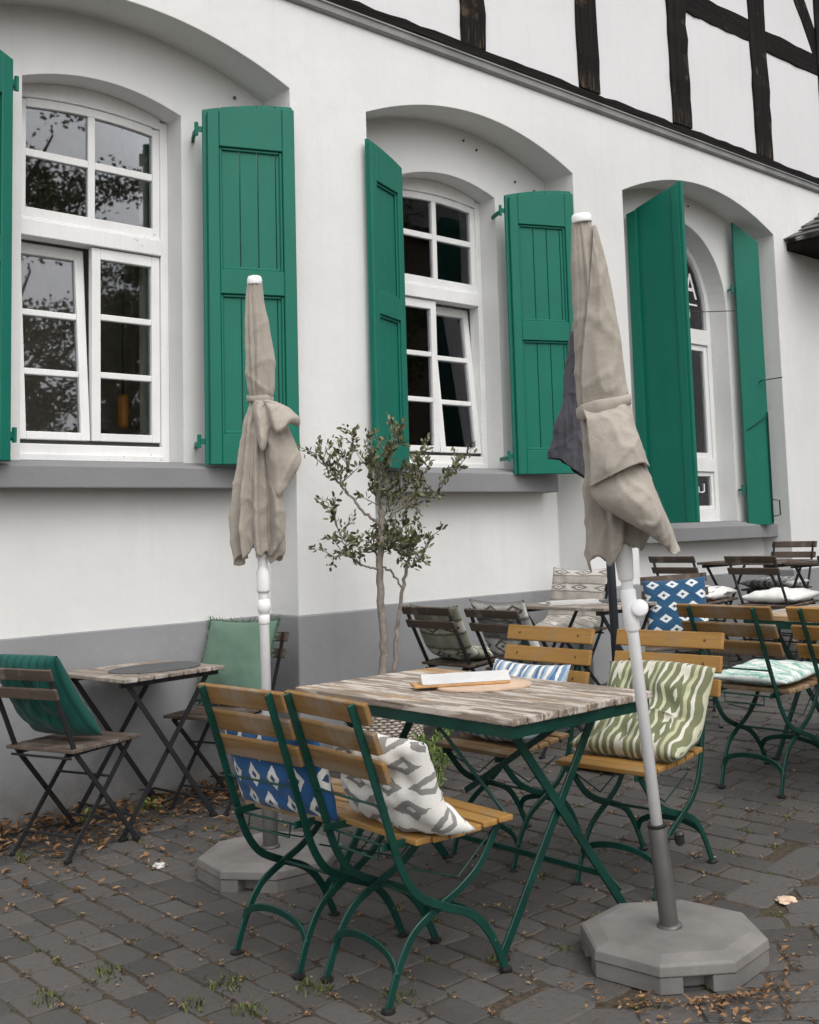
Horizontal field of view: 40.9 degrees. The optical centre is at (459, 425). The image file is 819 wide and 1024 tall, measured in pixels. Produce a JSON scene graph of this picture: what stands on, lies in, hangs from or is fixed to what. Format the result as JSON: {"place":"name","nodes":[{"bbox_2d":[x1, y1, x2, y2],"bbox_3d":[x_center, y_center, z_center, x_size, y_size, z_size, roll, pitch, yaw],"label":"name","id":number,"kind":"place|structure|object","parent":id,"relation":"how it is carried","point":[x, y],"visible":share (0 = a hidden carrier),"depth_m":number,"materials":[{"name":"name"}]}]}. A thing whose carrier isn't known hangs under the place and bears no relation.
{"place":"outdoors","nodes":[
{"label":"outdoors","id":0,"kind":"place"},
{"bbox_2d":[0,634,818,1023],"bbox_3d":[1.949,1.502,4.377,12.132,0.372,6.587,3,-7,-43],"label":"paving","id":1,"kind":"structure","parent":0,"point":[564,1004],"depth_m":3.80,"materials":[{"name":"grey stone"}]},
{"bbox_2d":[0,668,140,864],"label":"bistro chair","id":2,"kind":"object","parent":1,"relation":"on","point":[68,745],"visible":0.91,"depth_m":4.64,"materials":[{"name":"black metal"}]},
{"bbox_2d":[0,654,102,735],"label":"cushion","id":3,"kind":"object","parent":2,"relation":"on","point":[43,716],"visible":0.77,"depth_m":4.62,"materials":[{"name":"green fabric"}]},
{"bbox_2d":[71,807,90,822],"bbox_3d":[-1.774,1.832,5.123,0.123,0.104,0.115,3,-7,-43],"label":"weed plant","id":4,"kind":"object","parent":1,"relation":"on","point":[86,810],"visible":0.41,"depth_m":5.13,"materials":[{"name":"green plant"}]},
{"bbox_2d":[65,660,224,841],"bbox_3d":[-1.488,1.496,5.141,0.540,0.700,0.550,-6,-7,39],"label":"bistro table","id":5,"kind":"object","parent":1,"relation":"on","point":[129,682],"visible":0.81,"depth_m":5.08,"materials":[{"name":"black metal"}]},
{"bbox_2d":[108,661,199,673],"bbox_3d":[-1.434,1.145,5.188,0.340,0.004,0.454,-5,-6,35],"label":"table mat","id":6,"kind":"object","parent":5,"relation":"on","point":[157,667],"visible":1,"depth_m":5.16,"materials":[{"name":"grey stone"}]},
{"bbox_2d":[137,796,165,807],"bbox_3d":[-1.511,1.847,5.369,0.141,0.069,0.081,3,-7,-43],"label":"weed plant","id":7,"kind":"object","parent":1,"relation":"on","point":[151,804],"visible":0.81,"depth_m":5.36,"materials":[{"name":"green plant"}]},
{"bbox_2d":[153,862,164,868],"bbox_3d":[-1.202,1.760,4.394,0.055,0.018,0.055,-3,-5,14],"label":"crumpled tissue","id":8,"kind":"object","parent":1,"relation":"on","point":[159,865],"visible":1,"depth_m":4.38,"materials":[{"name":"white paper"}]},
{"bbox_2d":[163,632,288,816],"bbox_3d":[-1.154,1.466,5.493,0.394,0.798,0.529,-5,-4,29],"label":"bistro chair","id":9,"kind":"object","parent":1,"relation":"on","point":[199,712],"visible":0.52,"depth_m":5.46,"materials":[{"name":"black metal"}]},
{"bbox_2d":[193,615,281,704],"bbox_3d":[-1.138,1.194,5.575,0.501,0.449,0.194,-5,-4,29],"label":"cushion","id":10,"kind":"object","parent":9,"relation":"on","point":[233,646],"visible":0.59,"depth_m":5.53,"materials":[{"name":"green fabric"}]},
{"bbox_2d":[196,275,343,893],"bbox_3d":[-0.773,0.585,4.398,0.528,2.331,0.533,-3,-5,8],"label":"parasol","id":11,"kind":"object","parent":1,"relation":"on","point":[268,460],"visible":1,"depth_m":4.25,"materials":[{"name":"beige fabric"}]},
{"bbox_2d":[198,682,407,979],"bbox_3d":[-0.493,1.239,3.521,0.416,0.850,0.578,-6,-7,41],"label":"garden chair","id":12,"kind":"object","parent":1,"relation":"on","point":[281,730],"visible":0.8,"depth_m":3.41,"materials":[{"name":"green metal"}]},
{"bbox_2d":[225,730,338,820],"bbox_3d":[-0.567,1.084,3.457,0.470,0.270,0.139,-6,-7,41],"label":"cushion","id":13,"kind":"object","parent":12,"relation":"on","point":[272,796],"visible":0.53,"depth_m":3.40,"materials":[{"name":"blue fabric"}]},
{"bbox_2d":[344,705,423,740],"bbox_3d":[-0.373,1.575,5.454,0.428,0.460,0.428,3,-7,-43],"label":"planter basket","id":14,"kind":"object","parent":1,"relation":"on","point":[388,727],"visible":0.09,"depth_m":5.28,"materials":[{"name":"wicker"}]},
{"bbox_2d":[296,412,476,674],"bbox_3d":[-0.388,0.699,5.537,0.996,1.540,0.426,-2,-5,2],"label":"olive tree","id":15,"kind":"object","parent":14,"relation":"in","point":[406,546],"visible":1,"depth_m":5.52,"materials":[{"name":"green plant"}]},
{"bbox_2d":[284,690,512,1015],"bbox_3d":[-0.179,1.204,3.257,0.578,0.850,0.410,3,-7,-40],"label":"garden chair","id":16,"kind":"object","parent":1,"relation":"on","point":[365,743],"visible":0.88,"depth_m":3.19,"materials":[{"name":"green metal"}]},
{"bbox_2d":[332,733,475,834],"bbox_3d":[-0.190,1.046,3.201,0.218,0.314,0.470,3,-7,-40],"label":"cushion","id":17,"kind":"object","parent":16,"relation":"on","point":[412,792],"visible":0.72,"depth_m":3.06,"materials":[{"name":"white fabric"}]},
{"bbox_2d":[0,640,818,1023],"bbox_3d":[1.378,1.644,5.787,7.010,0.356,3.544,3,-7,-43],"label":"fallen leaves","id":18,"kind":"object","parent":1,"relation":"on","point":[722,1002],"visible":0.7,"depth_m":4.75,"materials":[{"name":"brown plant"}]},
{"bbox_2d":[0,0,818,834],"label":"half timbered house","id":19,"kind":"structure","parent":1,"relation":"on","point":[386,200],"depth_m":6.81,"materials":[{"name":"white paint"}]},
{"bbox_2d":[20,84,169,461],"bbox_3d":[-1.940,-0.781,5.722,0.860,1.968,0.160,3,-7,-43],"label":"window","id":20,"kind":"structure","parent":19,"relation":"in","point":[106,241],"depth_m":5.71,"materials":[{"name":"white paint"}]},
{"bbox_2d":[118,128,127,427],"bbox_3d":[-1.877,-1.085,6.105,0.058,2.200,0.058,3,-7,-43],"label":"hanging lamp","id":21,"kind":"object","parent":19,"relation":"hanging from","point":[122,410],"visible":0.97,"depth_m":6.03,"materials":[{"name":"brown"}]},
{"bbox_2d":[402,178,487,467],"bbox_3d":[-0.183,-0.677,7.360,0.840,1.955,0.169,3,-7,-43],"label":"window","id":22,"kind":"structure","parent":19,"relation":"in","point":[446,372],"depth_m":7.41,"materials":[{"name":"white paint"}]},
{"bbox_2d":[630,246,719,521],"bbox_3d":[1.687,-0.441,9.068,1.330,2.485,0.086,3,-7,-43],"label":"window","id":23,"kind":"structure","parent":19,"relation":"in","point":[707,465],"depth_m":9.41,"materials":[{"name":"white paint"}]},
{"bbox_2d":[412,728,454,787],"bbox_3d":[-0.177,1.615,5.393,0.269,0.355,0.312,3,-7,-43],"label":"weed plant","id":24,"kind":"object","parent":1,"relation":"on","point":[432,750],"visible":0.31,"depth_m":5.36,"materials":[{"name":"green plant"}]},
{"bbox_2d":[402,605,501,740],"bbox_3d":[0.020,1.407,6.343,0.394,0.798,0.529,-7,-3,45],"label":"bistro chair","id":25,"kind":"object","parent":1,"relation":"on","point":[466,665],"visible":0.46,"depth_m":6.21,"materials":[{"name":"black metal"}]},
{"bbox_2d":[409,604,494,660],"bbox_3d":[0.006,1.187,6.357,0.400,0.361,0.412,-7,-3,45],"label":"cushion","id":26,"kind":"object","parent":25,"relation":"on","point":[443,643],"visible":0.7,"depth_m":6.21,"materials":[{"name":"fabric"}]},
{"bbox_2d":[295,667,651,961],"bbox_3d":[0.035,1.312,3.896,0.687,0.742,1.148,3,-7,-43],"label":"garden table","id":27,"kind":"object","parent":1,"relation":"on","point":[543,708],"visible":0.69,"depth_m":3.63,"materials":[{"name":"green metal"}]},
{"bbox_2d":[436,679,531,691],"bbox_3d":[0.090,0.940,3.964,0.350,0.009,0.250,-1,-5,-12],"label":"serving board","id":28,"kind":"object","parent":27,"relation":"on","point":[513,684],"visible":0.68,"depth_m":3.89,"materials":[{"name":"brown wood"}]},
{"bbox_2d":[410,670,510,688],"bbox_3d":[0.004,0.917,3.984,0.355,0.041,0.103,-1,-5,-12],"label":"menu holder","id":29,"kind":"object","parent":28,"relation":"on","point":[463,679],"visible":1,"depth_m":3.96,"materials":[{"name":"white paper"}]},
{"bbox_2d":[435,624,594,872],"bbox_3d":[0.242,1.290,4.499,0.578,0.850,0.480,-2,-4,-44],"label":"garden chair","id":30,"kind":"object","parent":1,"relation":"on","point":[499,751],"visible":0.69,"depth_m":4.51,"materials":[{"name":"brown wood"}]},
{"bbox_2d":[461,658,570,742],"bbox_3d":[0.213,1.136,4.490,0.341,0.289,0.430,-2,-4,-44],"label":"cushion","id":31,"kind":"object","parent":30,"relation":"on","point":[554,672],"visible":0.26,"depth_m":4.49,"materials":[{"name":"fabric"}]},
{"bbox_2d":[464,608,583,758],"bbox_3d":[0.382,1.360,5.970,0.529,0.798,0.394,-3,-3,-44],"label":"bistro chair","id":32,"kind":"object","parent":1,"relation":"on","point":[477,628],"visible":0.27,"depth_m":5.85,"materials":[{"name":"black metal"}]},
{"bbox_2d":[469,599,558,664],"bbox_3d":[0.360,1.121,5.978,0.431,0.410,0.410,-3,-3,-44],"label":"cushion","id":33,"kind":"object","parent":32,"relation":"on","point":[496,643],"visible":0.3,"depth_m":5.85,"materials":[{"name":"grey fabric"}]},
{"bbox_2d":[552,584,607,685],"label":"bistro chair","id":34,"kind":"object","parent":1,"relation":"on","point":[598,629],"visible":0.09,"depth_m":6.96,"materials":[{"name":"black metal"}]},
{"bbox_2d":[536,567,606,628],"bbox_3d":[0.694,1.130,7.057,0.348,0.392,0.480,-4,-2,-43],"label":"cushion","id":35,"kind":"object","parent":34,"relation":"on","point":[573,584],"visible":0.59,"depth_m":7.06,"materials":[{"name":"beige fabric"}]},
{"bbox_2d":[547,330,619,754],"bbox_3d":[0.774,0.581,5.680,0.611,2.261,0.547,3,-7,-43],"label":"parasol","id":36,"kind":"object","parent":1,"relation":"on","point":[566,447],"visible":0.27,"depth_m":5.57,"materials":[{"name":"grey fabric"}]},
{"bbox_2d":[525,598,656,650],"bbox_3d":[0.771,1.390,6.410,0.660,0.700,0.620,-7,-7,43],"label":"bistro table","id":37,"kind":"object","parent":1,"relation":"on","point":[601,610],"visible":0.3,"depth_m":6.26,"materials":[{"name":"black metal"}]},
{"bbox_2d":[538,599,600,605],"bbox_3d":[0.647,1.034,6.447,0.320,0.022,0.200,0,-5,-15],"label":"menu card","id":38,"kind":"object","parent":37,"relation":"on","point":[571,602],"visible":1,"depth_m":6.37,"materials":[{"name":"white paper"}]},
{"bbox_2d":[599,599,620,602],"bbox_3d":[0.904,1.042,6.522,0.170,0.004,0.260,-6,-7,41],"label":"table mat","id":39,"kind":"object","parent":37,"relation":"on","point":[606,601],"visible":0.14,"depth_m":6.48,"materials":[{"name":"grey stone"}]},
{"bbox_2d":[556,629,724,901],"bbox_3d":[0.691,1.235,4.106,0.480,0.850,0.578,-7,-3,42],"label":"garden chair","id":40,"kind":"object","parent":1,"relation":"on","point":[708,642],"visible":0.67,"depth_m":4.10,"materials":[{"name":"brown wood"}]},
{"bbox_2d":[567,660,715,762],"bbox_3d":[0.694,1.063,4.095,0.470,0.325,0.373,-7,-3,42],"label":"cushion","id":41,"kind":"object","parent":40,"relation":"on","point":[678,701],"visible":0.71,"depth_m":4.03,"materials":[{"name":"green fabric"}]},
{"bbox_2d":[571,212,769,994],"bbox_3d":[0.615,0.483,3.406,0.528,2.264,0.569,-1,-5,-5],"label":"parasol","id":42,"kind":"object","parent":1,"relation":"on","point":[666,943],"visible":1,"depth_m":3.28,"materials":[{"name":"beige fabric"}]},
{"bbox_2d":[640,572,722,727],"bbox_3d":[1.277,1.287,6.317,0.394,0.798,0.529,-6,-2,10],"label":"bistro chair","id":43,"kind":"object","parent":1,"relation":"on","point":[669,578],"visible":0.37,"depth_m":6.55,"materials":[{"name":"brown wood"}]},
{"bbox_2d":[642,576,708,630],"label":"cushion","id":44,"kind":"object","parent":43,"relation":"on","point":[667,597],"visible":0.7,"depth_m":6.37,"materials":[{"name":"blue fabric"}]},
{"bbox_2d":[648,556,741,659],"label":"bistro chair","id":45,"kind":"object","parent":1,"relation":"on","point":[654,560],"visible":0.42,"depth_m":7.83,"materials":[{"name":"brown wood"}]},
{"bbox_2d":[705,585,736,600],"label":"cushion","id":46,"kind":"object","parent":45,"relation":"on","point":[718,592],"visible":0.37,"depth_m":7.92,"materials":[{"name":"white fabric"}]},
{"bbox_2d":[676,603,818,798],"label":"garden chair","id":47,"kind":"object","parent":1,"relation":"on","point":[755,614],"visible":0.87,"depth_m":4.90,"materials":[{"name":"brown wood"}]},
{"bbox_2d":[713,659,818,685],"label":"cushion","id":48,"kind":"object","parent":47,"relation":"on","point":[786,672],"visible":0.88,"depth_m":4.99,"materials":[{"name":"white fabric"}]},
{"bbox_2d":[697,559,812,657],"bbox_3d":[2.223,1.358,8.172,0.600,0.700,0.620,3,-7,-43],"label":"bistro table","id":49,"kind":"object","parent":1,"relation":"on","point":[722,563],"visible":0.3,"depth_m":8.13,"materials":[{"name":"black metal"}]},
{"bbox_2d":[724,555,818,663],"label":"bistro chair","id":50,"kind":"object","parent":1,"relation":"on","point":[751,571],"visible":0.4,"depth_m":7.37,"materials":[{"name":"black metal"}]},
{"bbox_2d":[742,587,818,603],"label":"cushion","id":51,"kind":"object","parent":50,"relation":"on","point":[773,595],"visible":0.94,"depth_m":7.45,"materials":[{"name":"white fabric"}]},
{"bbox_2d":[741,541,816,649],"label":"bistro chair","id":52,"kind":"object","parent":1,"relation":"on","point":[811,554],"visible":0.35,"depth_m":8.72,"materials":[{"name":"black metal"}]},
{"bbox_2d":[739,575,809,588],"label":"cushion","id":53,"kind":"object","parent":52,"relation":"on","point":[768,583],"visible":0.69,"depth_m":8.46,"materials":[{"name":"grey fabric"}]},
{"bbox_2d":[743,604,818,760],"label":"garden table","id":54,"kind":"object","parent":1,"relation":"on","point":[780,616],"visible":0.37,"depth_m":5.35,"materials":[{"name":"green metal"}]},
{"bbox_2d":[775,895,797,904],"bbox_3d":[1.104,1.603,3.711,0.076,0.013,0.066,0,-6,-22],"label":"crumpled paper","id":55,"kind":"object","parent":1,"relation":"on","point":[784,900],"visible":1,"depth_m":3.70,"materials":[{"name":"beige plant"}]},
{"bbox_2d":[785,606,818,683],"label":"garden chair","id":56,"kind":"object","parent":1,"relation":"on","point":[803,630],"visible":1,"depth_m":4.62,"materials":[{"name":"brown wood"}]},
{"bbox_2d":[785,561,818,661],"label":"bistro table","id":57,"kind":"object","parent":1,"relation":"on","point":[796,565],"visible":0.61,"depth_m":7.69,"materials":[{"name":"black metal"}]},
{"bbox_2d":[1,660,818,1023],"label":"grass","id":58,"kind":"structure","parent":0,"point":[217,984],"depth_m":3.26,"materials":[{"name":"plant"}]}
]}

